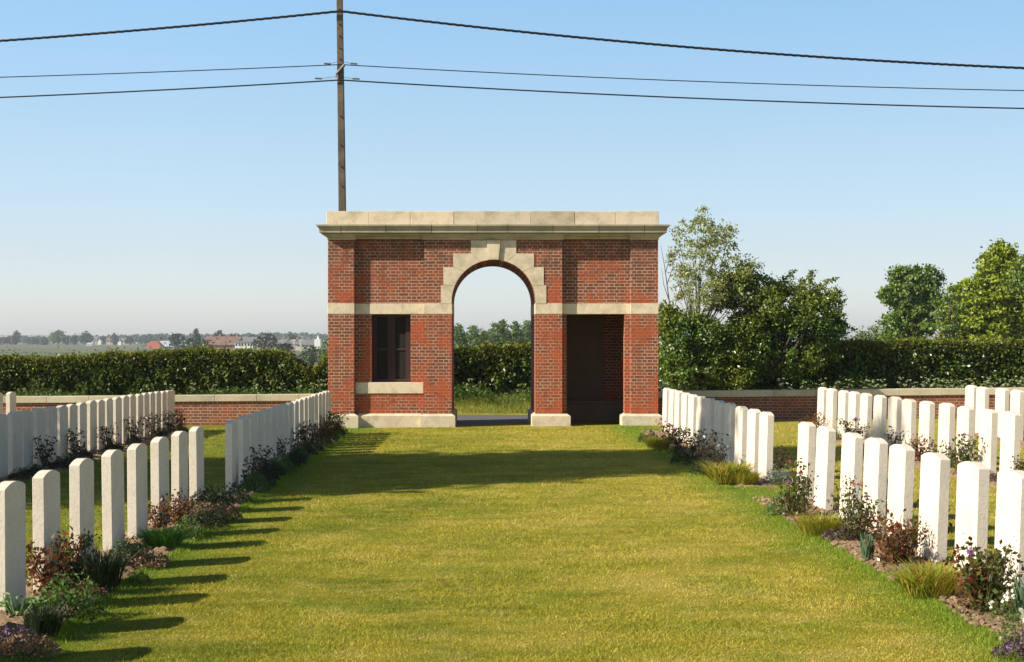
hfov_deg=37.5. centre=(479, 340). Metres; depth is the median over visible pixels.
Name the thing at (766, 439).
headstone
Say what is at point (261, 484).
shrub
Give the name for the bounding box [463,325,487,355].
tree
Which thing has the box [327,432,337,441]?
shrub
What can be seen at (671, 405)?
headstone
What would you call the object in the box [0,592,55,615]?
leafy clump
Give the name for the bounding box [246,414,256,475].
headstone
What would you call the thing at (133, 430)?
rose bush
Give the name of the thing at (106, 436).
rose bush
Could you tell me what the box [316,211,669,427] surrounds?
gate pavilion
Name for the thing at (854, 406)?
headstone
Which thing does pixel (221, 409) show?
boundary wall
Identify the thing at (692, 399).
headstone
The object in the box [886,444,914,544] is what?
headstone
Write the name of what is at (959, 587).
rose bush
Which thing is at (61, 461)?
shrub
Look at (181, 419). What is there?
rose bush
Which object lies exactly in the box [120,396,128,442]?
headstone
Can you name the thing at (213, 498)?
shrub
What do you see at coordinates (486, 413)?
verge
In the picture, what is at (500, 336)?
tree
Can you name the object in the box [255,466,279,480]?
shrub
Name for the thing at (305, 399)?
headstone
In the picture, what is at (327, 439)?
shrub
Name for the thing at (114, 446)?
shrub
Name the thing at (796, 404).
boundary wall
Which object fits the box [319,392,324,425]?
headstone
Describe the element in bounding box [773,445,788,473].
rose bush
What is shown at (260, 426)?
headstone
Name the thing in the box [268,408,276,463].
headstone
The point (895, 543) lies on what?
rose bush
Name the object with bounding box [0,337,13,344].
tree
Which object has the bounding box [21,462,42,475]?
shrub
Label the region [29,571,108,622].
shrub
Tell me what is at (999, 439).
flower bed soil
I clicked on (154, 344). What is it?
barn
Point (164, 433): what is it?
shrub
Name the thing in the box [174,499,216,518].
shrub
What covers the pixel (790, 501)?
rose bush
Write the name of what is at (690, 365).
elder shrub
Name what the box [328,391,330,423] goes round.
headstone
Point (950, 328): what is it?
birch tree
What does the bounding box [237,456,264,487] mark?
rose bush
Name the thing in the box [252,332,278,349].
tree
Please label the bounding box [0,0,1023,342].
sky
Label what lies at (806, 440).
headstone
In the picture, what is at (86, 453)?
shrub
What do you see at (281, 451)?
rose bush
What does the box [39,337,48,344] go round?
tree
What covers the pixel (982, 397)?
headstone
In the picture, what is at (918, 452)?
rose bush
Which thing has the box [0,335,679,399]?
hedge
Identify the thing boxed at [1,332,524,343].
distant wood
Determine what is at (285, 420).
headstone
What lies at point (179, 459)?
headstone
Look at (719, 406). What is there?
headstone
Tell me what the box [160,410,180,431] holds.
rose bush
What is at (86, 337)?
tree
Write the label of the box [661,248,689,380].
bare sapling
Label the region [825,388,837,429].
headstone
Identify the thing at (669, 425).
rose bush
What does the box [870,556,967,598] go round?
grass tuft
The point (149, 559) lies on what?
shrub
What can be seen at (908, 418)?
headstone
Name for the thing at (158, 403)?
headstone
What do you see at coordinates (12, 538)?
headstone
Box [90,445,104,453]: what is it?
shrub
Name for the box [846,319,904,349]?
willow tree
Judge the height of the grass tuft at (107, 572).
0.338 m
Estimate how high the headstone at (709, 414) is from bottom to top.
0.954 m
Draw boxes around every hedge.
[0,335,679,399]
[680,325,1023,389]
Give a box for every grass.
[50,389,530,413]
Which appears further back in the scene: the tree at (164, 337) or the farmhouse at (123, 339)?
the tree at (164, 337)
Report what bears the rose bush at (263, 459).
on the flower bed soil at (256, 490)
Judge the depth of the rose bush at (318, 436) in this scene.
24.60 m
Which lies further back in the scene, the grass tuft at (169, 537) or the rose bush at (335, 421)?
the rose bush at (335, 421)
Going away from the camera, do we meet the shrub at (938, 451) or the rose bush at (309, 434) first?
the shrub at (938, 451)
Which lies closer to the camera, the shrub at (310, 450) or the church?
the shrub at (310, 450)
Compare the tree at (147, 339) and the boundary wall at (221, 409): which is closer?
the boundary wall at (221, 409)
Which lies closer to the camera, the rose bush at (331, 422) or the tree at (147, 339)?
the rose bush at (331, 422)
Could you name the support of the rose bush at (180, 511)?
on the flower bed soil at (15, 620)
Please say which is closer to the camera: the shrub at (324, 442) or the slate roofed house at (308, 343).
the shrub at (324, 442)
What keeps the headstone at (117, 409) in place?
on the flower bed soil at (96, 456)
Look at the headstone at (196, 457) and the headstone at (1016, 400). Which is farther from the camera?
the headstone at (1016, 400)
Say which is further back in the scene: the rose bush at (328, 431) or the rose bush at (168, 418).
the rose bush at (168, 418)
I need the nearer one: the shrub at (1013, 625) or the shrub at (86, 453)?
the shrub at (1013, 625)
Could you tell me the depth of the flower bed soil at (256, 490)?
17.62 m
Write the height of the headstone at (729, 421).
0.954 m
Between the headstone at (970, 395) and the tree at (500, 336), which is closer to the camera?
the headstone at (970, 395)
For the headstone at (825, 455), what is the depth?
14.77 m
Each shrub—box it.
[0,624,40,651]
[0,631,61,660]
[8,467,30,479]
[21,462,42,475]
[29,462,49,471]
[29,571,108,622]
[45,455,67,468]
[55,451,75,464]
[57,577,110,598]
[70,447,92,458]
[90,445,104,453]
[102,440,122,450]
[109,535,150,562]
[122,548,170,568]
[123,439,138,445]
[128,436,140,442]
[128,569,150,583]
[142,434,153,440]
[154,427,167,436]
[173,515,204,539]
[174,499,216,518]
[187,502,229,528]
[190,481,234,508]
[200,503,243,520]
[216,482,251,503]
[239,470,269,491]
[249,469,276,485]
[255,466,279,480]
[258,461,285,475]
[260,455,290,475]
[268,454,296,472]
[283,454,300,468]
[284,447,307,460]
[288,452,306,464]
[293,445,309,456]
[296,441,317,455]
[308,438,324,451]
[315,439,327,446]
[319,436,332,443]
[326,424,344,437]
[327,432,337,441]
[638,429,658,441]
[658,299,764,390]
[670,445,701,464]
[689,457,714,474]
[763,466,796,483]
[764,493,799,515]
[822,526,859,540]
[834,427,841,439]
[885,515,917,533]
[935,449,953,467]
[987,592,1023,624]
[989,471,996,482]
[991,631,1023,661]
[995,607,1023,641]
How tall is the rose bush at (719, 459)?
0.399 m
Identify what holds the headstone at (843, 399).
on the flower bed soil at (993, 483)
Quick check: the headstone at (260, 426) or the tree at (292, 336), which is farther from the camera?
the tree at (292, 336)
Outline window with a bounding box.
[372,314,410,381]
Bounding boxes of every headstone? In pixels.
[0,392,2,413]
[0,414,7,477]
[0,481,25,612]
[6,392,15,414]
[7,411,21,474]
[20,410,32,469]
[32,408,45,466]
[32,470,60,589]
[45,407,56,462]
[56,405,67,460]
[66,404,77,456]
[69,458,93,562]
[76,402,86,450]
[86,400,96,450]
[96,400,104,449]
[101,450,124,551]
[103,398,112,444]
[112,397,121,443]
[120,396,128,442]
[127,394,135,437]
[127,443,147,537]
[135,394,143,438]
[141,393,149,436]
[148,392,154,432]
[150,437,169,523]
[154,391,160,430]
[160,391,166,430]
[165,390,171,430]
[171,390,174,428]
[171,431,187,511]
[189,426,203,501]
[225,420,238,491]
[237,416,249,484]
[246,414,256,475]
[253,411,263,471]
[260,409,269,459]
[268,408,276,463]
[273,405,282,458]
[280,404,287,455]
[285,402,293,453]
[291,401,298,449]
[296,399,303,444]
[301,397,307,439]
[305,396,311,437]
[311,394,317,437]
[311,396,314,432]
[316,393,321,432]
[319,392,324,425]
[323,391,327,431]
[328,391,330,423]
[662,388,669,432]
[668,389,676,433]
[674,390,682,437]
[681,393,689,439]
[687,394,697,444]
[695,396,705,446]
[704,398,715,452]
[713,400,725,457]
[723,403,736,463]
[734,406,747,466]
[746,409,760,472]
[758,412,773,479]
[796,422,815,498]
[814,426,835,510]
[817,387,826,425]
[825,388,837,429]
[837,390,848,437]
[839,432,863,522]
[848,391,859,431]
[859,393,872,442]
[862,438,887,533]
[872,395,886,440]
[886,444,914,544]
[887,396,901,449]
[901,399,916,449]
[917,452,949,562]
[918,401,934,452]
[937,403,955,465]
[954,461,989,571]
[956,406,974,460]
[965,385,977,431]
[975,387,988,432]
[978,409,997,474]
[994,470,1023,598]
[995,388,1008,437]
[999,411,1020,470]
[1010,390,1023,440]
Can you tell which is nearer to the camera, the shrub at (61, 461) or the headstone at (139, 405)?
the shrub at (61, 461)
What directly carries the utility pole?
on the verge
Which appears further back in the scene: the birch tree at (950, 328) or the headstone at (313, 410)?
the birch tree at (950, 328)
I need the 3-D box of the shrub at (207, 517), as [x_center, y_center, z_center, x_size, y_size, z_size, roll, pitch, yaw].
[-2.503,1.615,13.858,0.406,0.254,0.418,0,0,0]
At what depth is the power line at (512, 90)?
37.96 m
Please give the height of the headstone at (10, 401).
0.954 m
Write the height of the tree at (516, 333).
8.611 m
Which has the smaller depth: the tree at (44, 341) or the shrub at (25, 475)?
the shrub at (25, 475)
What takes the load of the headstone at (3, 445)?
on the flower bed soil at (96, 456)
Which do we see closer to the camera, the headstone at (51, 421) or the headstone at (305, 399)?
the headstone at (51, 421)
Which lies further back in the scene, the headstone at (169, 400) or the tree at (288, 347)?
the tree at (288, 347)
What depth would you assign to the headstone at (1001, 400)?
25.34 m
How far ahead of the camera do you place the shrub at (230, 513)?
14.46 m
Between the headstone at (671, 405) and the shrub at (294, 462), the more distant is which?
the headstone at (671, 405)
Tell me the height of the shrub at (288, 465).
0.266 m
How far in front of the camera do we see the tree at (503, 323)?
267.66 m
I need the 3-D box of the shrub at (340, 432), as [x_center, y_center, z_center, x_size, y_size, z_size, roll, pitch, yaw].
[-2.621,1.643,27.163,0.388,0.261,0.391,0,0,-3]
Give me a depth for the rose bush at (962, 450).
18.44 m
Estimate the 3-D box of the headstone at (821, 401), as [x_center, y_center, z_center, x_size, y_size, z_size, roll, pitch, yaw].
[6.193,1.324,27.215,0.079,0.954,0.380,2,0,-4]
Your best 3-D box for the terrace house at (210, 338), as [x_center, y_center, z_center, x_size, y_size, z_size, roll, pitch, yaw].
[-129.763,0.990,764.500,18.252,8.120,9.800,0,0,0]
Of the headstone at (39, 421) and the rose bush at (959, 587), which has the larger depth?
the headstone at (39, 421)
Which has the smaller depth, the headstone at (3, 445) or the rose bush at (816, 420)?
the headstone at (3, 445)
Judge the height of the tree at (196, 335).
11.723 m
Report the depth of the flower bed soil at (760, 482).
21.07 m
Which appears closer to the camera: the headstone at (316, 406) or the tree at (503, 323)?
the headstone at (316, 406)
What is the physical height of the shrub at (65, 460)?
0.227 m
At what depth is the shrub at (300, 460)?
20.98 m
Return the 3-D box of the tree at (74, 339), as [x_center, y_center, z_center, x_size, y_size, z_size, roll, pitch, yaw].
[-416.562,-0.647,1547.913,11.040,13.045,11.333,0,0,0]
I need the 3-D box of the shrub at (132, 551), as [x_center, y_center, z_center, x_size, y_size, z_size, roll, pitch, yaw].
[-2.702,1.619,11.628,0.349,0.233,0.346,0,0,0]
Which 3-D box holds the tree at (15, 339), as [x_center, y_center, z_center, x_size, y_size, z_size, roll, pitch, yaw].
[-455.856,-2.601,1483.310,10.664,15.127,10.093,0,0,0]
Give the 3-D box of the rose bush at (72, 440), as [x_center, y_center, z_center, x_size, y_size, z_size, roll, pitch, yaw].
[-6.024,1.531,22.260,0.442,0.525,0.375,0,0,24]
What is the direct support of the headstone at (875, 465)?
on the flower bed soil at (916, 562)
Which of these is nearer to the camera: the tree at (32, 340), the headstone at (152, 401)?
the headstone at (152, 401)
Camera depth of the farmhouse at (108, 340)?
1600.00 m
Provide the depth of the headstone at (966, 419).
19.09 m
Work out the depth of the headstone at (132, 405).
26.50 m
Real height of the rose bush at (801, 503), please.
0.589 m
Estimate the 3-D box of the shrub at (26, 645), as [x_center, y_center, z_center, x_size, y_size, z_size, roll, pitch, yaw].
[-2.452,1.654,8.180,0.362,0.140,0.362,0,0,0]
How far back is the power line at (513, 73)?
37.96 m
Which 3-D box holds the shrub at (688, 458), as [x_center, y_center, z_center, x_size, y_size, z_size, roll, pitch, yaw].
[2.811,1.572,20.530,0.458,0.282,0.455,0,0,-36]
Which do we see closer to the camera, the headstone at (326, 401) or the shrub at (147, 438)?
the shrub at (147, 438)
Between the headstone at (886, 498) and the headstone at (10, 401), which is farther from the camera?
the headstone at (10, 401)
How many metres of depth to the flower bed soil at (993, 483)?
19.17 m
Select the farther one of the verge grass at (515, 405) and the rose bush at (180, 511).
the verge grass at (515, 405)
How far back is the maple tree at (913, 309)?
107.22 m
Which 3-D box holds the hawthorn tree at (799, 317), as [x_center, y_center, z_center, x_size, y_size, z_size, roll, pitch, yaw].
[7.818,-0.097,38.943,3.937,3.898,2.583,0,0,0]
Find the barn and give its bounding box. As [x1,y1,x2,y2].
[146,341,189,347]
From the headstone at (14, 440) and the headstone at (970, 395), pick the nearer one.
the headstone at (14, 440)
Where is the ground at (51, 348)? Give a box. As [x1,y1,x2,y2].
[0,343,1022,387]
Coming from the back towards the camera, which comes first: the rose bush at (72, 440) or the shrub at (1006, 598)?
the rose bush at (72, 440)
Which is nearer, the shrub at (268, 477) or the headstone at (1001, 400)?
the shrub at (268, 477)
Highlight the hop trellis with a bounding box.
[0,335,78,344]
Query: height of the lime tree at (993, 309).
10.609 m
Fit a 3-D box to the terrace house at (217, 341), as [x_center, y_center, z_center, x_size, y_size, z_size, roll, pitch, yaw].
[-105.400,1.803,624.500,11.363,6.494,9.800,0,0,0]
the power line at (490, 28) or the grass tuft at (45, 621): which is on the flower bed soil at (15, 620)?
the grass tuft at (45, 621)
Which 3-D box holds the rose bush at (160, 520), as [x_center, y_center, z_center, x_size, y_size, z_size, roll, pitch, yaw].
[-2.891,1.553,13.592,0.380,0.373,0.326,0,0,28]
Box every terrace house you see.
[205,334,242,345]
[211,337,238,349]
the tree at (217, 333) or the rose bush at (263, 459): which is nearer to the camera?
the rose bush at (263, 459)
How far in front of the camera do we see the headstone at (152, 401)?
28.10 m
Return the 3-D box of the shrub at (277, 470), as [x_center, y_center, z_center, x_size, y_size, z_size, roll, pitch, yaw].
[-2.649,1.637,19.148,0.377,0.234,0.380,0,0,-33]
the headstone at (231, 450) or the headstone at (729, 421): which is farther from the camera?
the headstone at (729, 421)
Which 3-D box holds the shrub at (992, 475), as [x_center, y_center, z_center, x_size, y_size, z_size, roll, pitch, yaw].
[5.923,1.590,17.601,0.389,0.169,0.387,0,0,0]
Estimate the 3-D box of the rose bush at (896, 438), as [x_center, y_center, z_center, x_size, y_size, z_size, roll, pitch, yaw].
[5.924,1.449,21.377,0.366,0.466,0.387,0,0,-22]
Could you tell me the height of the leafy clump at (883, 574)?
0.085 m
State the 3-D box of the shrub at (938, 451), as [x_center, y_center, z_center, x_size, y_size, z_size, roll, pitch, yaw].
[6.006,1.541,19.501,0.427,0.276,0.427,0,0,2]
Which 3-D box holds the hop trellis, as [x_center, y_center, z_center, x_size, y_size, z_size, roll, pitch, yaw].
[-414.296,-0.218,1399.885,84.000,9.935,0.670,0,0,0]
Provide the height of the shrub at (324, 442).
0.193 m
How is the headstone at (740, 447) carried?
on the flower bed soil at (760, 482)
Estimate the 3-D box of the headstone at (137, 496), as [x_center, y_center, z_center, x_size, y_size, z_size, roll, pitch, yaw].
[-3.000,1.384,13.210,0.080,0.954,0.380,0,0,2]
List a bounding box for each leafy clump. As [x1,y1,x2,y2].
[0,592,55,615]
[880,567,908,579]
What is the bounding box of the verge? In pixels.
[454,400,530,414]
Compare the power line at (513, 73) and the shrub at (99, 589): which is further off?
the power line at (513, 73)
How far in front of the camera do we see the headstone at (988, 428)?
18.25 m
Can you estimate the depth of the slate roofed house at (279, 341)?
702.34 m
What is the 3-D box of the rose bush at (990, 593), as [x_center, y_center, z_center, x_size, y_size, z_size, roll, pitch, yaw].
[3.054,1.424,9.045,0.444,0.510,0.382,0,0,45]
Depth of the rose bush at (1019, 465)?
16.56 m
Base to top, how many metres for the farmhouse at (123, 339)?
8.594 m
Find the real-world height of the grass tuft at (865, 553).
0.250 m
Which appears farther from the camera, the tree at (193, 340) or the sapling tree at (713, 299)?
the tree at (193, 340)
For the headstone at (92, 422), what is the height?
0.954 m
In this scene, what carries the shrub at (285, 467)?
on the flower bed soil at (256, 490)
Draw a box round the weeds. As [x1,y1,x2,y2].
[2,367,1023,404]
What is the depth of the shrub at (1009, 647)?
7.83 m
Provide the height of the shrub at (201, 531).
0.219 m
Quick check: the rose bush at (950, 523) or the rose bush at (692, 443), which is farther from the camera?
the rose bush at (692, 443)
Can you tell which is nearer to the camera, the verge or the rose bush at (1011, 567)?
the rose bush at (1011, 567)
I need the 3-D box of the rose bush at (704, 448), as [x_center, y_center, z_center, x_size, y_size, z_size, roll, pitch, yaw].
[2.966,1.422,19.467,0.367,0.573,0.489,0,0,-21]
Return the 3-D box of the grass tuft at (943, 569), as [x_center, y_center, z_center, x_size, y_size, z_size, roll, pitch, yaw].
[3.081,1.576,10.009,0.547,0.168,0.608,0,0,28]
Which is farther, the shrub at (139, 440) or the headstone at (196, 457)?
the shrub at (139, 440)
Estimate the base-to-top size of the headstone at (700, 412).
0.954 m
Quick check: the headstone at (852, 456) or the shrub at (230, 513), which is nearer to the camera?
the headstone at (852, 456)
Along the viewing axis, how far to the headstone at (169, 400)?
29.64 m
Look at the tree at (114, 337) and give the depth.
1589.23 m
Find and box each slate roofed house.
[242,337,272,348]
[273,337,301,349]
[302,337,313,350]
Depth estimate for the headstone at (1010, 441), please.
17.51 m
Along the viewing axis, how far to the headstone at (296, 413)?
23.06 m
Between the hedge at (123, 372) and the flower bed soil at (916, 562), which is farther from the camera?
the hedge at (123, 372)
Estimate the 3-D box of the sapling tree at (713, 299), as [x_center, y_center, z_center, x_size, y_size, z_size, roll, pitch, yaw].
[6.088,-0.856,38.639,2.778,5.312,1.949,0,0,0]
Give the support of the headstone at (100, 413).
on the flower bed soil at (96, 456)
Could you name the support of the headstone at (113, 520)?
on the flower bed soil at (15, 620)
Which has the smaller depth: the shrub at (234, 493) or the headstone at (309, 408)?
the shrub at (234, 493)
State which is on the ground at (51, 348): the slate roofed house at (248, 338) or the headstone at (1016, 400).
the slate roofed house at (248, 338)
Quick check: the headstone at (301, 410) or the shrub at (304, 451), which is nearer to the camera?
the shrub at (304, 451)
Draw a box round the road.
[457,415,527,419]
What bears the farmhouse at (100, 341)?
on the ground at (51, 348)
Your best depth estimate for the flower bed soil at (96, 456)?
21.18 m
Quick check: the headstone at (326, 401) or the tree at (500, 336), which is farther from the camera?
the tree at (500, 336)
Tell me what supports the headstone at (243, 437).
on the flower bed soil at (256, 490)
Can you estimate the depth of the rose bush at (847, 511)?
12.44 m
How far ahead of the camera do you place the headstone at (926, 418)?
20.77 m
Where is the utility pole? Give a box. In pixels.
[315,0,359,210]
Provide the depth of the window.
31.34 m
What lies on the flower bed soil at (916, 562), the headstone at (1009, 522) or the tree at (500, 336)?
the headstone at (1009, 522)
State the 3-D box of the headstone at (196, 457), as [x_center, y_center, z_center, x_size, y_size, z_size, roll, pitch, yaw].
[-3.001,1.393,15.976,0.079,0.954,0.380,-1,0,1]
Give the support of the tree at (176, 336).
on the ground at (51, 348)
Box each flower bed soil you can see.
[0,429,189,482]
[0,493,243,657]
[217,432,346,494]
[641,429,776,486]
[766,498,1023,650]
[816,432,996,487]
[955,430,1023,447]
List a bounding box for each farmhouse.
[90,336,99,344]
[97,338,102,344]
[106,337,115,344]
[121,338,135,344]
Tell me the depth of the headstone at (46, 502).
10.30 m
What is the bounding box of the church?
[314,336,320,350]
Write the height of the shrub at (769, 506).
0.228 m
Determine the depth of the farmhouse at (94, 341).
1650.00 m
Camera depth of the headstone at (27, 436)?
20.33 m
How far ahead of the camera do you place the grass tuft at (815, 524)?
12.81 m
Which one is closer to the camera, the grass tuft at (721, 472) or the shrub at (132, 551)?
the shrub at (132, 551)
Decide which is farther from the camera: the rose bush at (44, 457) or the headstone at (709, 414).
the headstone at (709, 414)
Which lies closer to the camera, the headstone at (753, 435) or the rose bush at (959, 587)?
the rose bush at (959, 587)
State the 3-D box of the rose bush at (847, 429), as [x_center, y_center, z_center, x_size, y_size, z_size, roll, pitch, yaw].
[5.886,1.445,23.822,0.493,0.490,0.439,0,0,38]
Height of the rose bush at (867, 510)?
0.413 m
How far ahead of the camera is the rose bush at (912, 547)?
11.24 m
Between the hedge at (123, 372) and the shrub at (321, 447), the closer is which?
the shrub at (321, 447)
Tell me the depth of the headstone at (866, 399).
24.05 m
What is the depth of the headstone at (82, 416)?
23.16 m
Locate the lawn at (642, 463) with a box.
[10,419,1023,661]
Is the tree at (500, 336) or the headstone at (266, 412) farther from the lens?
the tree at (500, 336)
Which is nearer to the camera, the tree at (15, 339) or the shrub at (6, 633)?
the shrub at (6, 633)
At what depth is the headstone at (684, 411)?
25.01 m
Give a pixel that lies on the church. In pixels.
(317, 342)
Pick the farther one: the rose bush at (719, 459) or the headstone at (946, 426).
the headstone at (946, 426)
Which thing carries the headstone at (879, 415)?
on the flower bed soil at (993, 483)
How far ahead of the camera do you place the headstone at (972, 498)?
10.35 m
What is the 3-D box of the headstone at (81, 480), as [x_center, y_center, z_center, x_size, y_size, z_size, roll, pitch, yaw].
[-2.999,1.369,11.361,0.079,0.954,0.380,0,0,1]
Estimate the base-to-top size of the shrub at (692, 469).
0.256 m
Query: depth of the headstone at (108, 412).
24.84 m
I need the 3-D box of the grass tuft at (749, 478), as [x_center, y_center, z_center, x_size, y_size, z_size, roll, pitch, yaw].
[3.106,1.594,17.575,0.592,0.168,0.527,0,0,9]
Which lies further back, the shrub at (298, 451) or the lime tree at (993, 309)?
the lime tree at (993, 309)
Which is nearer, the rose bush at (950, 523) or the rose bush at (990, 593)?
the rose bush at (990, 593)
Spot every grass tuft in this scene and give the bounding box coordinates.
[12,598,74,638]
[61,542,144,592]
[133,524,197,547]
[639,434,670,448]
[693,459,758,483]
[731,470,764,484]
[787,509,846,535]
[858,532,875,560]
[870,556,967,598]
[905,562,971,581]
[1007,572,1023,617]
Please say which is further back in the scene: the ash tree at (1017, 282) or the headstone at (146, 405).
the ash tree at (1017, 282)
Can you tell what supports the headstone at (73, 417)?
on the flower bed soil at (96, 456)
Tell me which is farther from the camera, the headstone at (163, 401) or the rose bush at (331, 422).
the headstone at (163, 401)
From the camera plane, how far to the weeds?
38.86 m
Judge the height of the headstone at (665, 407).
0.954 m
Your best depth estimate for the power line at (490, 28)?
37.92 m
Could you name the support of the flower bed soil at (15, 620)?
on the lawn at (642, 463)
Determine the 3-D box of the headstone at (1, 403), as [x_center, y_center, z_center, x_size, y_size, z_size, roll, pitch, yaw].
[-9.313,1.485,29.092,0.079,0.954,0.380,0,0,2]
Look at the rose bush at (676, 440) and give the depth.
22.34 m
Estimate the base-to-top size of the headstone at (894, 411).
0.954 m
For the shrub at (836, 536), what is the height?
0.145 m
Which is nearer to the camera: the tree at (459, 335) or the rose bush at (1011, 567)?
the rose bush at (1011, 567)
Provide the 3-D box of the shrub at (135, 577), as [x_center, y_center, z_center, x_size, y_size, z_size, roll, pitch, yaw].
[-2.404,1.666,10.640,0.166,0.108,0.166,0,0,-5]
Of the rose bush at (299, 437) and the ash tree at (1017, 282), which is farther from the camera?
the ash tree at (1017, 282)
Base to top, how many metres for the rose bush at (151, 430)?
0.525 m
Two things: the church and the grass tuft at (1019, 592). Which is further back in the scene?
the church
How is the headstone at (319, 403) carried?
on the flower bed soil at (256, 490)
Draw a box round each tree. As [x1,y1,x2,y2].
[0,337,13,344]
[12,330,21,344]
[22,337,40,344]
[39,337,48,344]
[47,329,66,344]
[63,336,70,344]
[70,336,79,344]
[78,330,94,343]
[97,335,105,343]
[109,333,118,344]
[124,335,134,344]
[135,335,157,343]
[153,333,167,340]
[168,332,185,347]
[180,337,212,348]
[192,328,201,346]
[213,330,224,335]
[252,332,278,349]
[276,341,294,352]
[285,334,299,338]
[299,346,322,366]
[317,338,327,375]
[454,323,468,355]
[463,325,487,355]
[483,323,507,355]
[496,319,513,343]
[509,320,525,344]
[519,320,530,353]
[664,204,766,389]
[710,262,857,389]
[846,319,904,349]
[875,262,946,340]
[920,282,969,339]
[933,238,1023,349]
[998,254,1023,303]
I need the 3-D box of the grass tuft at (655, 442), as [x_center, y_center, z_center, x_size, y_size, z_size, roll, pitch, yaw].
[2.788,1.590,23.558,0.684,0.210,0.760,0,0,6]
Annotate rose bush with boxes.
[26,520,100,595]
[32,435,63,465]
[56,528,103,583]
[66,428,88,457]
[96,421,119,448]
[123,416,145,441]
[142,411,165,437]
[148,491,185,530]
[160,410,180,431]
[162,487,195,524]
[169,409,188,430]
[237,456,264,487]
[249,444,274,474]
[277,435,290,459]
[290,426,311,450]
[298,420,318,449]
[308,423,328,442]
[314,418,334,441]
[319,411,336,436]
[328,419,343,433]
[329,411,348,431]
[652,417,679,448]
[661,424,690,453]
[679,430,708,455]
[688,428,728,467]
[705,443,730,465]
[769,472,815,516]
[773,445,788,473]
[784,458,818,516]
[798,411,826,431]
[827,475,867,540]
[836,418,869,436]
[839,492,887,539]
[857,506,918,566]
[877,511,929,561]
[884,426,910,445]
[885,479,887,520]
[906,433,935,461]
[907,499,954,533]
[939,431,985,473]
[942,533,1011,616]
[946,536,1023,615]
[985,551,1023,606]
[1010,455,1023,470]
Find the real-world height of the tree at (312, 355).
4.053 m
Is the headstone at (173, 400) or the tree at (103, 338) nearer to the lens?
the headstone at (173, 400)
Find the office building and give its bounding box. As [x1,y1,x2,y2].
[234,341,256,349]
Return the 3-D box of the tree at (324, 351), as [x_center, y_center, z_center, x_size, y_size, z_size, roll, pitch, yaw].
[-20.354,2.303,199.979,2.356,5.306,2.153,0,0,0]
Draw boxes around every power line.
[0,10,1023,68]
[0,64,1023,90]
[0,79,1023,108]
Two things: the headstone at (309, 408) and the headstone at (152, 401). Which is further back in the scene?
the headstone at (152, 401)
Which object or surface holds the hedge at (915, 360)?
on the verge
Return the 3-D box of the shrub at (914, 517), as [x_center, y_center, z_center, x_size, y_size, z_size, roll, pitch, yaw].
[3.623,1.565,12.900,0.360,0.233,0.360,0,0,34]
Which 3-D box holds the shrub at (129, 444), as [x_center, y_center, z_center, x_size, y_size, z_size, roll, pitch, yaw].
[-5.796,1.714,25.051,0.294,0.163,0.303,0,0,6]
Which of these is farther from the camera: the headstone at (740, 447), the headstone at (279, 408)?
the headstone at (279, 408)
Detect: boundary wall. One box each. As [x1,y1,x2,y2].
[3,394,310,425]
[658,387,1023,419]
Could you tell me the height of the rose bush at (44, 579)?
0.522 m
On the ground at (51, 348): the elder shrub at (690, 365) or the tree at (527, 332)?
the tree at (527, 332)
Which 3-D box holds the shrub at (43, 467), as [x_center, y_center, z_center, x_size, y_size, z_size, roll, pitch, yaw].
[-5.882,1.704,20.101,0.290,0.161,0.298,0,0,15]
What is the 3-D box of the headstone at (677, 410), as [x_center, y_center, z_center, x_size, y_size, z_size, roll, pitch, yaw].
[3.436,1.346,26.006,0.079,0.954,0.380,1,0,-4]
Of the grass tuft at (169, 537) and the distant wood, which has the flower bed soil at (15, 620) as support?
the grass tuft at (169, 537)
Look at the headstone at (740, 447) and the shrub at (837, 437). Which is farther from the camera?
the shrub at (837, 437)
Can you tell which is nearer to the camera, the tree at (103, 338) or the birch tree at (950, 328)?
the birch tree at (950, 328)
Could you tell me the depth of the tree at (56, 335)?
1372.97 m
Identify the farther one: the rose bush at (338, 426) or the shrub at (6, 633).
the rose bush at (338, 426)
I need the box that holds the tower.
[299,340,301,350]
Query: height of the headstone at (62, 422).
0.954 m
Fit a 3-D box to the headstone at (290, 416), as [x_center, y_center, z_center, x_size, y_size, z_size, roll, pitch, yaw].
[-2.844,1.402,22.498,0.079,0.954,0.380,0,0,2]
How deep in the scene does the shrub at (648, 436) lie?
24.98 m
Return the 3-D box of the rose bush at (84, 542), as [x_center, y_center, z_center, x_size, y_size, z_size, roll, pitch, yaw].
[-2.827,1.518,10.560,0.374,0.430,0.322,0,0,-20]
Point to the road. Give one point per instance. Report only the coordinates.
(492, 417)
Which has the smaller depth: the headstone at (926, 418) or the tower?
the headstone at (926, 418)
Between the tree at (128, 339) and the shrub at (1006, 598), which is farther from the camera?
the tree at (128, 339)
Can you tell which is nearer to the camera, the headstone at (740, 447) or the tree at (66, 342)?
the headstone at (740, 447)
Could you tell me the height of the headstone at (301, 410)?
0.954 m
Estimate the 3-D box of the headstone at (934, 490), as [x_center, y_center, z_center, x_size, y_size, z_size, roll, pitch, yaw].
[3.411,1.323,11.322,0.079,0.954,0.380,2,0,-5]

